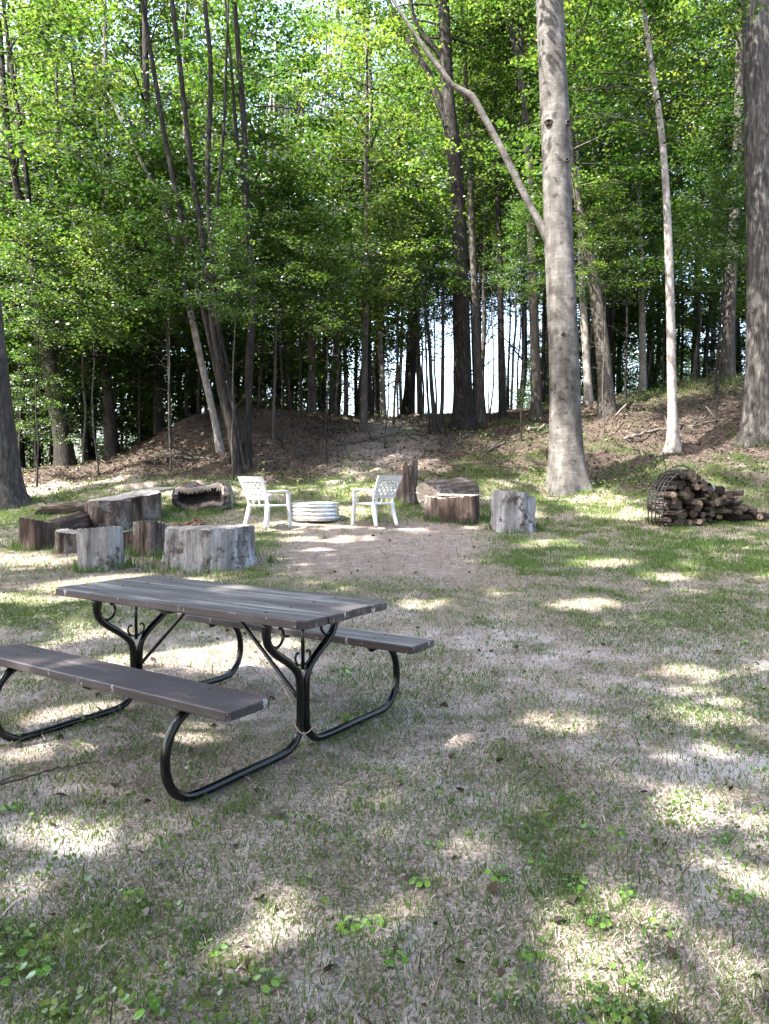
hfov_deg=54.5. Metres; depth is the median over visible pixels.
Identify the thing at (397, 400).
forest tree
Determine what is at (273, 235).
maple sapling
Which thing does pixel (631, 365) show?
forest tree
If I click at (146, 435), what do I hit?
forest shrub
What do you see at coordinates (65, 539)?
tree stump
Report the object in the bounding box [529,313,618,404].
forest shrub
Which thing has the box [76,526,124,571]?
tree stump
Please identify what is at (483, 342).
forest tree
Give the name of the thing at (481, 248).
forest tree
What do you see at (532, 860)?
weed plant
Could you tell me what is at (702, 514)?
firewood log
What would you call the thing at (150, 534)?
tree stump
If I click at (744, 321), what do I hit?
forest tree
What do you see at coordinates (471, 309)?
forest tree
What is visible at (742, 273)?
young maple
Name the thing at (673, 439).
birch tree
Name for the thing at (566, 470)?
beech tree
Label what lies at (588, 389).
sunlit tree
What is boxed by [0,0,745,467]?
sky
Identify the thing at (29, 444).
forest shrub
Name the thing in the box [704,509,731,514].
firewood log
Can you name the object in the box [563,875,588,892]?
weed plant
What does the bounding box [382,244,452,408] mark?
forest tree
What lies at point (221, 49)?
forest tree
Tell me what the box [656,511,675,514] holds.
firewood log
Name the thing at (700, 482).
firewood log
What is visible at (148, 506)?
tree stump
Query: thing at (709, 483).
tarp
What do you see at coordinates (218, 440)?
pale birch
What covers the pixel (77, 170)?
young maple
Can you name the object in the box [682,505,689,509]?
firewood log
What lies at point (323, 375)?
forest tree
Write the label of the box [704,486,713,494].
firewood log
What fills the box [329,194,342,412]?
forest tree
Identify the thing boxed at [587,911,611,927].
weed plant
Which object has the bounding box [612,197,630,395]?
forest tree
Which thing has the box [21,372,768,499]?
undergrowth
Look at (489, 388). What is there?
forest tree
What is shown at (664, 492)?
firewood rack
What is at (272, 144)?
young maple
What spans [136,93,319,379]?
forest tree
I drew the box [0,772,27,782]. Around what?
stick
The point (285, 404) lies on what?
forest shrub
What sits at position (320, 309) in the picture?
forest tree
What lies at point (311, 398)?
lit tree
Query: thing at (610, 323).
forest tree
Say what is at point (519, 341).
forest tree
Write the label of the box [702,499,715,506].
firewood log
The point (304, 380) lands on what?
forest tree
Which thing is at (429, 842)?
weed plant
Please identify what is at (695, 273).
young maple
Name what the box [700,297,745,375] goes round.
forest shrub
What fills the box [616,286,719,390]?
forest shrub
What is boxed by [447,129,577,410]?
young maple
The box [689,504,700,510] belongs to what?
firewood log
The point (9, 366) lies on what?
forest tree
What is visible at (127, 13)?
forest tree
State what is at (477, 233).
forest tree
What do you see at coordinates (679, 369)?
forest tree
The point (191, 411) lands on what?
forest shrub
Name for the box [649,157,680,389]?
forest tree
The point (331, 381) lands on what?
forest tree
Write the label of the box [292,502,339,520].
fire ring
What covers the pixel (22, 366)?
forest tree
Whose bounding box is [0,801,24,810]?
weed plant
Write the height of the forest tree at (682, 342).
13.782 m
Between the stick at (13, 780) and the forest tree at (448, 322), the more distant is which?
the forest tree at (448, 322)
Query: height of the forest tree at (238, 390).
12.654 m
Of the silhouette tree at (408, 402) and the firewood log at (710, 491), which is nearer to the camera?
the firewood log at (710, 491)
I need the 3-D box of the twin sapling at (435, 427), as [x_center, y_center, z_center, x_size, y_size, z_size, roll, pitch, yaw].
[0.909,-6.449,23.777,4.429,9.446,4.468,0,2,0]
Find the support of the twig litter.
on the ground at (428, 539)
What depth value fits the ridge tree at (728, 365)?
26.86 m
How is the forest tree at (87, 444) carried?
on the ground at (428, 539)
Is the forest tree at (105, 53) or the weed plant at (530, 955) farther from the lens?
the forest tree at (105, 53)
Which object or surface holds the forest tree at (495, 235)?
on the ground at (428, 539)
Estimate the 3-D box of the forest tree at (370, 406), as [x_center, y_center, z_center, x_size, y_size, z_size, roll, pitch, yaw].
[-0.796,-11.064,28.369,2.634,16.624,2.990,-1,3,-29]
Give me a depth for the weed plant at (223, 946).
2.17 m
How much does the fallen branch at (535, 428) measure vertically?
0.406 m
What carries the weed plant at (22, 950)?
on the ground at (428, 539)
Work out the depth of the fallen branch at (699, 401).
23.75 m
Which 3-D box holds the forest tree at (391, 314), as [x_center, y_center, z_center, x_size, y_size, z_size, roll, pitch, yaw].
[-1.427,-11.592,31.414,9.063,17.228,9.508,1,3,29]
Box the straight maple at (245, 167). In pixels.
[116,0,373,467]
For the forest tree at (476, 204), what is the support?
on the ground at (428, 539)
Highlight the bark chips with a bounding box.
[169,518,222,529]
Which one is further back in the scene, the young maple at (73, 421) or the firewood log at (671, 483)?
the young maple at (73, 421)
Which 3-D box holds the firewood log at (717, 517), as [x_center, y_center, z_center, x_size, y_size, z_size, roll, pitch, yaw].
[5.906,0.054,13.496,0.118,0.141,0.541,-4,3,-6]
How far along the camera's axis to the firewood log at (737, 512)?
13.04 m
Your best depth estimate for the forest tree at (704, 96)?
30.35 m
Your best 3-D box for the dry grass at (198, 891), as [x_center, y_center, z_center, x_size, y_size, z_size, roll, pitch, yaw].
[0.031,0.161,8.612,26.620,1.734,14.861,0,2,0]
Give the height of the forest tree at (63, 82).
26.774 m
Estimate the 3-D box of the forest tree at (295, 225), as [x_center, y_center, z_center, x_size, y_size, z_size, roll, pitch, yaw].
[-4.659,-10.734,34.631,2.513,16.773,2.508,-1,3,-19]
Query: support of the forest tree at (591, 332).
on the ground at (428, 539)
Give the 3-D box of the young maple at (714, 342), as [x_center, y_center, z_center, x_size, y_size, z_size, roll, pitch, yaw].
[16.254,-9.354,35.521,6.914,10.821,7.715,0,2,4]
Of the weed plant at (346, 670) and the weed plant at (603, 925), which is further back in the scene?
the weed plant at (346, 670)
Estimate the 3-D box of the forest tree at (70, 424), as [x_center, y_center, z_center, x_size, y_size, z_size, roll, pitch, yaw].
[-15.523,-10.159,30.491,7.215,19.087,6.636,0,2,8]
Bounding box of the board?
[437,494,482,496]
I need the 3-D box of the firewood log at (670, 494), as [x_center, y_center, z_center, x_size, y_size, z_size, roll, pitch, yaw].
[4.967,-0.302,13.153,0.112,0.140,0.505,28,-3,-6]
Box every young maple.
[0,153,129,463]
[0,181,120,468]
[1,139,182,463]
[24,242,205,451]
[24,272,152,450]
[54,138,239,444]
[67,115,270,450]
[94,138,309,413]
[163,167,356,407]
[172,107,362,439]
[197,214,356,405]
[221,128,391,415]
[226,110,432,415]
[253,225,409,405]
[292,168,445,362]
[304,209,451,414]
[330,122,464,424]
[371,135,469,417]
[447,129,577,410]
[479,162,623,392]
[516,158,663,395]
[543,129,708,401]
[576,218,693,391]
[597,190,743,387]
[625,131,745,378]
[649,90,745,397]
[652,209,745,367]
[679,162,745,332]
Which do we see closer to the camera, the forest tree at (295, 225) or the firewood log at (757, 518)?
the firewood log at (757, 518)
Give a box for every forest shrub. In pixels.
[12,375,48,453]
[24,366,102,467]
[47,384,183,463]
[76,333,220,449]
[143,307,271,429]
[213,303,326,407]
[253,300,343,412]
[254,300,396,414]
[493,353,548,408]
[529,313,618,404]
[579,300,691,399]
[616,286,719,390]
[654,293,745,380]
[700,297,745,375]
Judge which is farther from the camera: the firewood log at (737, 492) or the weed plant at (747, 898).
the firewood log at (737, 492)
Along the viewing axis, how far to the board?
13.69 m
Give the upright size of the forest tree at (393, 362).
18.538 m
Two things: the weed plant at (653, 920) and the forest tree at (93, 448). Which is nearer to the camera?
the weed plant at (653, 920)
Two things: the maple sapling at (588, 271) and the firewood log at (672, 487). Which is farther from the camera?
the maple sapling at (588, 271)
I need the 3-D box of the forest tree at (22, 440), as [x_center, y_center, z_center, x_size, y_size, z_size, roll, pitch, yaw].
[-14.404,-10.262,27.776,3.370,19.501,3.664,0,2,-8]
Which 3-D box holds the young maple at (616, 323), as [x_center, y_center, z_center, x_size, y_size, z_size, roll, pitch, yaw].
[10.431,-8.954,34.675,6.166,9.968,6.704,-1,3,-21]
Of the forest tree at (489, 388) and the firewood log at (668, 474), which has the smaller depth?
the firewood log at (668, 474)
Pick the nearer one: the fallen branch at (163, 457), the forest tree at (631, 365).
the fallen branch at (163, 457)
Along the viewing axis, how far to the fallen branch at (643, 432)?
21.56 m
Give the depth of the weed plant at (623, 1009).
1.90 m
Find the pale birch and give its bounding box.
[40,93,247,452]
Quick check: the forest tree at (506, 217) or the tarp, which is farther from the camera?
the forest tree at (506, 217)
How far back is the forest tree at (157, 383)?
25.19 m
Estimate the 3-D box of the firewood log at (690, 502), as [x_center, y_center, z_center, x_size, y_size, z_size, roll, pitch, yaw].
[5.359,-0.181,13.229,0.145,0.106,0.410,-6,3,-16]
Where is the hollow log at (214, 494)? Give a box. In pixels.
[172,481,232,511]
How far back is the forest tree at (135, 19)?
40.49 m
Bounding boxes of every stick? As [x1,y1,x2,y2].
[0,760,99,784]
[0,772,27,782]
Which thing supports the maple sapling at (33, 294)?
on the ground at (428, 539)
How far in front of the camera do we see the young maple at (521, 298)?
32.56 m
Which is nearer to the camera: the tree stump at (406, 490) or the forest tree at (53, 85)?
the tree stump at (406, 490)
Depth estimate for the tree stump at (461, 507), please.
13.55 m
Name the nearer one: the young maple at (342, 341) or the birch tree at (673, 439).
the birch tree at (673, 439)
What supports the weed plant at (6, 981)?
on the ground at (428, 539)
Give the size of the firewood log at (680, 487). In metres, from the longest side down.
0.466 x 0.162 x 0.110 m
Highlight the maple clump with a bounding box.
[97,0,314,474]
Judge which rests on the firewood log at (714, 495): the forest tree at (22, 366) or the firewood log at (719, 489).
the firewood log at (719, 489)
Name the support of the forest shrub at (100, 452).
on the ground at (428, 539)
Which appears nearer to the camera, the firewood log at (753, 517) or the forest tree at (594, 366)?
the firewood log at (753, 517)
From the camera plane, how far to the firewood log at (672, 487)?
13.03 m
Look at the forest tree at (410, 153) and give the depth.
47.59 m
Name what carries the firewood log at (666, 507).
on the firewood log at (669, 513)
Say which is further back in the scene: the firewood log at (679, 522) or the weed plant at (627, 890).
the firewood log at (679, 522)
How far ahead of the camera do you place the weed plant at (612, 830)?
2.86 m
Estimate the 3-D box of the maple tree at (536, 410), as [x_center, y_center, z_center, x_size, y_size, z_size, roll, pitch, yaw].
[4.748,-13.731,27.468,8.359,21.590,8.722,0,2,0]
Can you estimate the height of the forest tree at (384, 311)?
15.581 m
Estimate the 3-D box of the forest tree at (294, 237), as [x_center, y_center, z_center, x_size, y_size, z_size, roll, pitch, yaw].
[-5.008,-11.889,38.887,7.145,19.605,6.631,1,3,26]
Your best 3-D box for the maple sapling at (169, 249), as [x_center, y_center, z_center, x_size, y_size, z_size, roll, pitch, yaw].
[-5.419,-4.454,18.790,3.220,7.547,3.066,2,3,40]
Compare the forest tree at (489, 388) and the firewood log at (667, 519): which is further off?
the forest tree at (489, 388)
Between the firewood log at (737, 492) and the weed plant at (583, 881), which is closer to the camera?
the weed plant at (583, 881)
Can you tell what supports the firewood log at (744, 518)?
on the ground at (428, 539)
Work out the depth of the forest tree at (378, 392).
33.69 m
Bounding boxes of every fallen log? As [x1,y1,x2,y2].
[34,499,130,514]
[50,511,90,537]
[415,477,479,507]
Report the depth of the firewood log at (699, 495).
13.28 m
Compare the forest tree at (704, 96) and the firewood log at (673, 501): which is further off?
the forest tree at (704, 96)
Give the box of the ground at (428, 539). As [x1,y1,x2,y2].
[0,377,768,1023]
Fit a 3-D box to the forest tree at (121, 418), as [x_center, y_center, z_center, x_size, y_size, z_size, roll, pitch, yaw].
[-10.857,-9.049,29.132,7.338,15.765,6.828,0,2,4]
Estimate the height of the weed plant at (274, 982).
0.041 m
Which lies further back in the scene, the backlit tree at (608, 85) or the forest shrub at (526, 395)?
the forest shrub at (526, 395)
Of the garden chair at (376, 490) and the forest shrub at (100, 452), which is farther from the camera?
the forest shrub at (100, 452)
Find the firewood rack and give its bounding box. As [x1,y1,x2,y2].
[647,451,716,526]
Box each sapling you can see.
[0,197,90,486]
[7,337,83,465]
[15,206,157,476]
[105,181,236,469]
[161,203,296,477]
[216,154,341,448]
[266,200,386,463]
[335,183,438,445]
[345,151,482,434]
[387,199,466,433]
[473,193,575,440]
[573,173,662,437]
[661,167,747,421]
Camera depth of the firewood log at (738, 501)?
13.35 m
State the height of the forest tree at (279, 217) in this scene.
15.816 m
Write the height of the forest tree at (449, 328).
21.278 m
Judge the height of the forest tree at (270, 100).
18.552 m
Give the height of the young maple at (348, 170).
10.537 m
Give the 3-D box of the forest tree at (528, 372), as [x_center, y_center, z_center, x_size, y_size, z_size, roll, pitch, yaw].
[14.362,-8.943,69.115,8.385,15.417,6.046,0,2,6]
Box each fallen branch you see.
[143,452,216,461]
[336,429,402,445]
[479,441,514,458]
[527,424,548,431]
[613,404,628,418]
[623,406,729,439]
[677,394,720,410]
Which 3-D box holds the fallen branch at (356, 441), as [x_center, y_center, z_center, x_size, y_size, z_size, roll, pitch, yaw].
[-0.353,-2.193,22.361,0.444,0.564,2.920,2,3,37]
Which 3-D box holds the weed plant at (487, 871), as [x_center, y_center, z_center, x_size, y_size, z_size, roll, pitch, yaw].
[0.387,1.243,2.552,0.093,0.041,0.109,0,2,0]
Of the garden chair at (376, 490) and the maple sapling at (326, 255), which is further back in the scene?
the maple sapling at (326, 255)
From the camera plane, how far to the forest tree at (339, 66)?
33.32 m
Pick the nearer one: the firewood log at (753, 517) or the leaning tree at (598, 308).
the firewood log at (753, 517)
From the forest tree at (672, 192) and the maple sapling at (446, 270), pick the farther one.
the forest tree at (672, 192)
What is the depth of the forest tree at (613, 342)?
33.18 m
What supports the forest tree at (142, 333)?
on the ground at (428, 539)
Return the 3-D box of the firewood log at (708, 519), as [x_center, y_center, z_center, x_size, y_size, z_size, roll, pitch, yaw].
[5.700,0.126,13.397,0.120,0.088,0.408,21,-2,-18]
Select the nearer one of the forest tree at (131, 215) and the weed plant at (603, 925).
the weed plant at (603, 925)
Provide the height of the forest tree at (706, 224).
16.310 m
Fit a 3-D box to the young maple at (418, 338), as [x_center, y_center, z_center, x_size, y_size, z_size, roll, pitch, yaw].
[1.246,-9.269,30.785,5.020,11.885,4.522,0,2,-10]
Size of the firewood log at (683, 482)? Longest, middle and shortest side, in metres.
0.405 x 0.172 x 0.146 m
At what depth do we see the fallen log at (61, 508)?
14.72 m
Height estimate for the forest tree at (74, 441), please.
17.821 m
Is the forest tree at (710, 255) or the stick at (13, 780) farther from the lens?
the forest tree at (710, 255)
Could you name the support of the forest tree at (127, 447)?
on the ground at (428, 539)
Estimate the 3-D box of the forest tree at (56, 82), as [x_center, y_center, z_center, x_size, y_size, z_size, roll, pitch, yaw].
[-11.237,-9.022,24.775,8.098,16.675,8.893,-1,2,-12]
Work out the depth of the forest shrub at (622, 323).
33.41 m
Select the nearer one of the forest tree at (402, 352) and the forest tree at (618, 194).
the forest tree at (618, 194)
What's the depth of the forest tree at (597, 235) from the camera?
45.54 m
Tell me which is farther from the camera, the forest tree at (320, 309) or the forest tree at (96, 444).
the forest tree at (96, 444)
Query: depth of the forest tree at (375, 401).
51.81 m
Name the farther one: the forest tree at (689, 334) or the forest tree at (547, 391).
the forest tree at (689, 334)
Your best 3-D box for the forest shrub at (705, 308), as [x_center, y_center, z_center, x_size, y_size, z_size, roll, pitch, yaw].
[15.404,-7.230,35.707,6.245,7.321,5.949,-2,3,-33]
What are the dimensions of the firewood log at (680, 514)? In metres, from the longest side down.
0.473 x 0.188 x 0.166 m
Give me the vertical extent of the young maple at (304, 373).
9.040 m
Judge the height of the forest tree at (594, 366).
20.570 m
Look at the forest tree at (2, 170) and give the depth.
25.96 m
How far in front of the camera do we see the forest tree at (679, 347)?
64.50 m
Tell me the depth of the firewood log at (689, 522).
13.11 m
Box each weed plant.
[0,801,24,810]
[0,931,38,956]
[0,964,20,985]
[15,957,55,979]
[118,888,144,895]
[121,994,160,1019]
[198,939,227,956]
[253,967,284,992]
[296,872,312,883]
[329,666,351,673]
[336,915,363,934]
[341,713,370,721]
[361,914,384,933]
[381,946,408,966]
[408,877,430,886]
[425,840,444,847]
[484,864,512,881]
[521,943,547,961]
[525,852,547,865]
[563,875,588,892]
[580,823,604,835]
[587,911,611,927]
[594,997,628,1021]
[605,827,627,835]
[613,883,639,897]
[649,918,681,937]
[711,832,729,842]
[732,888,758,901]
[749,765,768,771]
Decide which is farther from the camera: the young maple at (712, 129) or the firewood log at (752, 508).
the young maple at (712, 129)
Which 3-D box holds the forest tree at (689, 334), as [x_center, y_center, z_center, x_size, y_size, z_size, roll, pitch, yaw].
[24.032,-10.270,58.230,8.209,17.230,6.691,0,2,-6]
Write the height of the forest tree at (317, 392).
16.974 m
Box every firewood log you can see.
[647,503,669,510]
[650,517,671,522]
[652,499,670,504]
[655,485,675,489]
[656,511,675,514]
[657,480,676,486]
[657,491,675,497]
[658,472,677,479]
[660,516,683,526]
[661,510,685,518]
[664,498,677,504]
[669,504,681,510]
[672,479,685,485]
[676,484,682,490]
[676,490,690,499]
[677,469,695,479]
[678,473,685,478]
[678,499,696,504]
[682,486,690,491]
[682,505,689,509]
[683,509,697,517]
[685,481,694,486]
[685,519,692,525]
[686,483,699,490]
[686,517,702,523]
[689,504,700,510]
[689,517,705,521]
[691,484,707,492]
[693,492,704,497]
[697,480,707,485]
[697,512,706,516]
[701,505,714,512]
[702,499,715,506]
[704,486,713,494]
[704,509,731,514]
[704,512,714,517]
[705,517,711,522]
[706,494,730,501]
[707,485,724,493]
[708,505,724,508]
[710,492,720,500]
[711,515,721,518]
[715,497,732,505]
[720,490,743,495]
[722,502,736,507]
[723,514,749,521]
[729,499,741,504]
[730,504,747,511]
[731,509,742,514]
[743,513,768,520]
[744,510,756,515]
[746,507,757,511]
[755,513,762,520]
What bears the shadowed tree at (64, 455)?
on the ground at (428, 539)
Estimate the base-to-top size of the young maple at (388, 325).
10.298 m
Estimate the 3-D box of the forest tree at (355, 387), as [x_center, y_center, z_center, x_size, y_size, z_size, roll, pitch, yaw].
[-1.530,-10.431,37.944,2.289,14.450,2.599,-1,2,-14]
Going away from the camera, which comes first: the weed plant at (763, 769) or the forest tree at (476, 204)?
the weed plant at (763, 769)
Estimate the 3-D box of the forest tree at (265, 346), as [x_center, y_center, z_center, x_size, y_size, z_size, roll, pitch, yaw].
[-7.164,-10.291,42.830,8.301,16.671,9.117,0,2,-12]
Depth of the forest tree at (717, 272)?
31.75 m
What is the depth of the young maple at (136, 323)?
23.30 m
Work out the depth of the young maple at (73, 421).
31.66 m
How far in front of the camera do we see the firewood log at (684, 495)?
13.03 m
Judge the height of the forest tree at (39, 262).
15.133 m
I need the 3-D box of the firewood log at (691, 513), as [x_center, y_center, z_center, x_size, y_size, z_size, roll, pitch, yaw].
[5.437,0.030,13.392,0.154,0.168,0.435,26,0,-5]
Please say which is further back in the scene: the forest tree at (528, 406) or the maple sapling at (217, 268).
the forest tree at (528, 406)
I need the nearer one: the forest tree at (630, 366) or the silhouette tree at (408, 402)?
the silhouette tree at (408, 402)
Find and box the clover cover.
[0,465,768,1023]
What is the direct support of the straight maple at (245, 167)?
on the ground at (428, 539)
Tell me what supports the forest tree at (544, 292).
on the ground at (428, 539)
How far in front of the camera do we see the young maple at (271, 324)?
26.84 m
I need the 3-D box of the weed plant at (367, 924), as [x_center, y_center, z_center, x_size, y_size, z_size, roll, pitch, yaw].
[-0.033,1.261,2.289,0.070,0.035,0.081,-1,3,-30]
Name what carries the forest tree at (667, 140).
on the ground at (428, 539)
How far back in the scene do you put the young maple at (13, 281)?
21.77 m
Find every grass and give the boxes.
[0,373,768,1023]
[0,491,768,1023]
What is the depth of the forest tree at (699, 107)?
28.39 m
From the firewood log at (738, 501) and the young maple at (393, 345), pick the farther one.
the young maple at (393, 345)
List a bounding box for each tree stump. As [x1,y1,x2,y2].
[18,517,54,550]
[54,528,76,553]
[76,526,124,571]
[84,500,135,530]
[123,530,132,552]
[131,490,161,520]
[132,520,166,556]
[161,523,257,571]
[395,459,417,505]
[423,496,439,520]
[436,495,481,523]
[490,490,535,533]
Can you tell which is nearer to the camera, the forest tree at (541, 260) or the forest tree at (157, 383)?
the forest tree at (157, 383)
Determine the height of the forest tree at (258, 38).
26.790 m
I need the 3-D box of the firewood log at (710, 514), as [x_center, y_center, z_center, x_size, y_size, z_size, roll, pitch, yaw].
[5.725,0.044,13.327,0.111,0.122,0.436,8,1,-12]
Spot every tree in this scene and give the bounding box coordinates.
[0,0,109,466]
[0,0,114,201]
[0,0,126,510]
[0,0,151,401]
[0,0,159,466]
[0,0,165,457]
[0,0,216,460]
[0,1,120,465]
[0,2,46,467]
[0,83,31,374]
[0,84,151,465]
[0,138,82,458]
[1,32,92,460]
[1,44,89,466]
[4,141,136,461]
[7,351,37,383]
[12,63,185,453]
[25,0,264,440]
[25,382,101,460]
[27,369,100,464]
[28,0,295,434]
[43,0,128,457]
[46,393,102,448]
[66,367,167,454]
[68,69,130,220]
[71,72,129,459]
[75,424,127,460]
[77,117,183,440]
[86,0,324,412]
[88,12,227,219]
[89,88,231,432]
[118,3,251,417]
[128,140,240,419]
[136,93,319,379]
[163,75,320,410]
[169,0,352,389]
[173,204,195,413]
[213,209,331,405]
[224,44,351,394]
[229,0,430,413]
[236,129,265,404]
[241,0,376,411]
[242,338,353,409]
[253,69,291,409]
[256,26,276,407]
[257,81,349,375]
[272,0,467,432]
[272,54,320,406]
[273,5,372,412]
[273,16,465,414]
[273,94,295,406]
[289,63,353,389]
[299,108,446,415]
[305,94,321,408]
[318,53,379,412]
[320,14,343,410]
[327,0,574,431]
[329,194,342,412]
[337,0,481,415]
[339,37,507,412]
[342,67,355,414]
[345,58,491,383]
[346,0,521,413]
[346,7,382,416]
[349,129,440,389]
[352,42,490,411]
[353,163,360,415]
[355,1,404,417]
[355,277,451,405]
[373,295,451,415]
[375,142,388,416]
[380,127,394,359]
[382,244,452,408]
[383,0,536,422]
[387,0,711,407]
[389,180,503,413]
[389,279,469,412]
[390,45,583,413]
[391,0,700,496]
[398,3,542,374]
[403,26,539,411]
[405,102,541,391]
[407,5,587,408]
[408,1,582,389]
[410,0,619,419]
[420,236,541,411]
[421,272,512,409]
[423,1,542,419]
[423,181,527,408]
[423,229,519,407]
[425,37,583,376]
[425,258,540,346]
[426,32,590,407]
[447,151,540,406]
[450,0,681,416]
[460,2,683,389]
[478,228,590,406]
[488,22,670,365]
[489,228,541,399]
[492,36,687,360]
[497,0,768,452]
[502,131,601,331]
[504,236,590,369]
[505,0,659,404]
[509,302,582,408]
[516,0,695,336]
[519,334,529,405]
[522,79,689,355]
[538,35,668,398]
[546,141,678,383]
[573,0,743,388]
[573,145,633,353]
[576,294,633,400]
[577,0,719,392]
[578,0,743,389]
[582,320,666,399]
[583,94,634,400]
[586,0,743,378]
[587,192,687,387]
[592,0,768,447]
[611,102,659,373]
[612,42,718,373]
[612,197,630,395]
[613,18,745,379]
[620,0,743,377]
[623,344,638,393]
[628,99,679,388]
[632,296,702,391]
[634,170,720,385]
[635,3,743,169]
[638,272,710,382]
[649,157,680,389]
[651,99,745,328]
[655,353,690,386]
[661,85,728,374]
[676,166,695,378]
[676,169,687,381]
[677,308,745,376]
[678,85,745,361]
[683,309,713,376]
[690,103,717,377]
[736,116,743,375]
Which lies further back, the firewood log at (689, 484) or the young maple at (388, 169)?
the young maple at (388, 169)
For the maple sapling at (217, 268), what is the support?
on the ground at (428, 539)
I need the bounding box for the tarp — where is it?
[702,478,714,490]
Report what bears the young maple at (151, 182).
on the ground at (428, 539)
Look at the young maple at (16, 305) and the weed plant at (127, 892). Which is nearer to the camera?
the weed plant at (127, 892)
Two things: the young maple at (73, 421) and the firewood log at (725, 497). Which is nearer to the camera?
the firewood log at (725, 497)
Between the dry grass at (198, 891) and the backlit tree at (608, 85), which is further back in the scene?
the backlit tree at (608, 85)
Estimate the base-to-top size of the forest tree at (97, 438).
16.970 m
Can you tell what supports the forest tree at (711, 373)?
on the ground at (428, 539)
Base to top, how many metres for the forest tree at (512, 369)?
24.183 m
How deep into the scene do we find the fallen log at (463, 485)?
14.68 m
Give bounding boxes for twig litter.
[0,376,768,1023]
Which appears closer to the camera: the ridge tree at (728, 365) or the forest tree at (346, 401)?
the ridge tree at (728, 365)
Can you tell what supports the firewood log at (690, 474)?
on the firewood log at (683, 482)
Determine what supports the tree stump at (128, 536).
on the ground at (428, 539)
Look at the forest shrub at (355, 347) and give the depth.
34.45 m
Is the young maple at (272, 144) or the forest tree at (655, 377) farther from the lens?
the forest tree at (655, 377)
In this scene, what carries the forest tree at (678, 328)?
on the ground at (428, 539)
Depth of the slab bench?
13.68 m
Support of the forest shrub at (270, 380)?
on the ground at (428, 539)
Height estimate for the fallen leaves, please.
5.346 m
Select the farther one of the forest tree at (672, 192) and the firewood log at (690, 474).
the forest tree at (672, 192)
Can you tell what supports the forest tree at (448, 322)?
on the ground at (428, 539)
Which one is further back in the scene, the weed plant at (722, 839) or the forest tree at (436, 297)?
the forest tree at (436, 297)
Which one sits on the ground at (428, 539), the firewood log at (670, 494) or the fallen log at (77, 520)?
the fallen log at (77, 520)
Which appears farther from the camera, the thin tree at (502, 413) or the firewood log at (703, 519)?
the thin tree at (502, 413)
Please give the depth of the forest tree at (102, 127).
45.93 m
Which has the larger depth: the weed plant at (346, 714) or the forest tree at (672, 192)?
the forest tree at (672, 192)
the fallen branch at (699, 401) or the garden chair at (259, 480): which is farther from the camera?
the fallen branch at (699, 401)
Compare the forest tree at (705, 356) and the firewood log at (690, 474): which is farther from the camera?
the forest tree at (705, 356)
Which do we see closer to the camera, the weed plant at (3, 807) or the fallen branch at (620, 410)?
the weed plant at (3, 807)
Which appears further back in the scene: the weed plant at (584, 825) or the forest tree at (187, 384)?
the forest tree at (187, 384)
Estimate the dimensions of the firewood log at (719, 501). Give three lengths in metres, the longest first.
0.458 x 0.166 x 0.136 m
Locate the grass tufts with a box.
[5,428,765,577]
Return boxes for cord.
[258,656,318,733]
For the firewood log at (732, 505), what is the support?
on the firewood log
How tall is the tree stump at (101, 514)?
0.562 m
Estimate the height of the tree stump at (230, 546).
0.574 m
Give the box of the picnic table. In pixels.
[0,576,433,801]
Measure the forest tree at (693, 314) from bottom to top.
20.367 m
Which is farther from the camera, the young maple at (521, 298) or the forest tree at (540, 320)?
the forest tree at (540, 320)
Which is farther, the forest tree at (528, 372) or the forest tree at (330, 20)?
the forest tree at (528, 372)
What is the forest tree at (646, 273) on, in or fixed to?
on the ground at (428, 539)
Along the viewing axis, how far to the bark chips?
9.93 m
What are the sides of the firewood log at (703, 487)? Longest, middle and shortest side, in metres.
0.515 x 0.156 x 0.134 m
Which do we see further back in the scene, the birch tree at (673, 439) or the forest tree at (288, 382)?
the forest tree at (288, 382)
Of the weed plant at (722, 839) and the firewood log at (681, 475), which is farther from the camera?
the firewood log at (681, 475)
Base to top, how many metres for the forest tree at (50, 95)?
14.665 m
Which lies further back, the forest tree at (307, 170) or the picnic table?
the forest tree at (307, 170)
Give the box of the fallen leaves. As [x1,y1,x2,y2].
[0,376,768,1023]
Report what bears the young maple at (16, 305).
on the ground at (428, 539)
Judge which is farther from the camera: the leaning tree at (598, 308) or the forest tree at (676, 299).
the forest tree at (676, 299)
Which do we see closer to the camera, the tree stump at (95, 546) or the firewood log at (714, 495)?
the tree stump at (95, 546)
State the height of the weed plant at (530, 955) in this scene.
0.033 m
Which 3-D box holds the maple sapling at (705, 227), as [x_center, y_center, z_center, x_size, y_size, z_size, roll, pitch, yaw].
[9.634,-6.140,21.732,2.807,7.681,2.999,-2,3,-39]
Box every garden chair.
[238,476,291,529]
[351,475,402,527]
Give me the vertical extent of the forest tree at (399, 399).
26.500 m
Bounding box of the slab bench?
[86,487,173,503]
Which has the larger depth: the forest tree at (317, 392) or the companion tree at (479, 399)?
the forest tree at (317, 392)
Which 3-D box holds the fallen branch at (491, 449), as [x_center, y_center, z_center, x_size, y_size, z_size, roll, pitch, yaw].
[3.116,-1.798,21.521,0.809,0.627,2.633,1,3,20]
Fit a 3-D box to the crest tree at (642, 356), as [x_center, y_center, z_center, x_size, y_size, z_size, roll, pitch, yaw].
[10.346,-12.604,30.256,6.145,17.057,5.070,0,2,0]
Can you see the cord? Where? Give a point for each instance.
(290, 700)
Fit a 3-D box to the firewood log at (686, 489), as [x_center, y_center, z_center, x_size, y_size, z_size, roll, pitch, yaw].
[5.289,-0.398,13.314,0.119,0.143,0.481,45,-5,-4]
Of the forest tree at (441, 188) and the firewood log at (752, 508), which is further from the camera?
the forest tree at (441, 188)

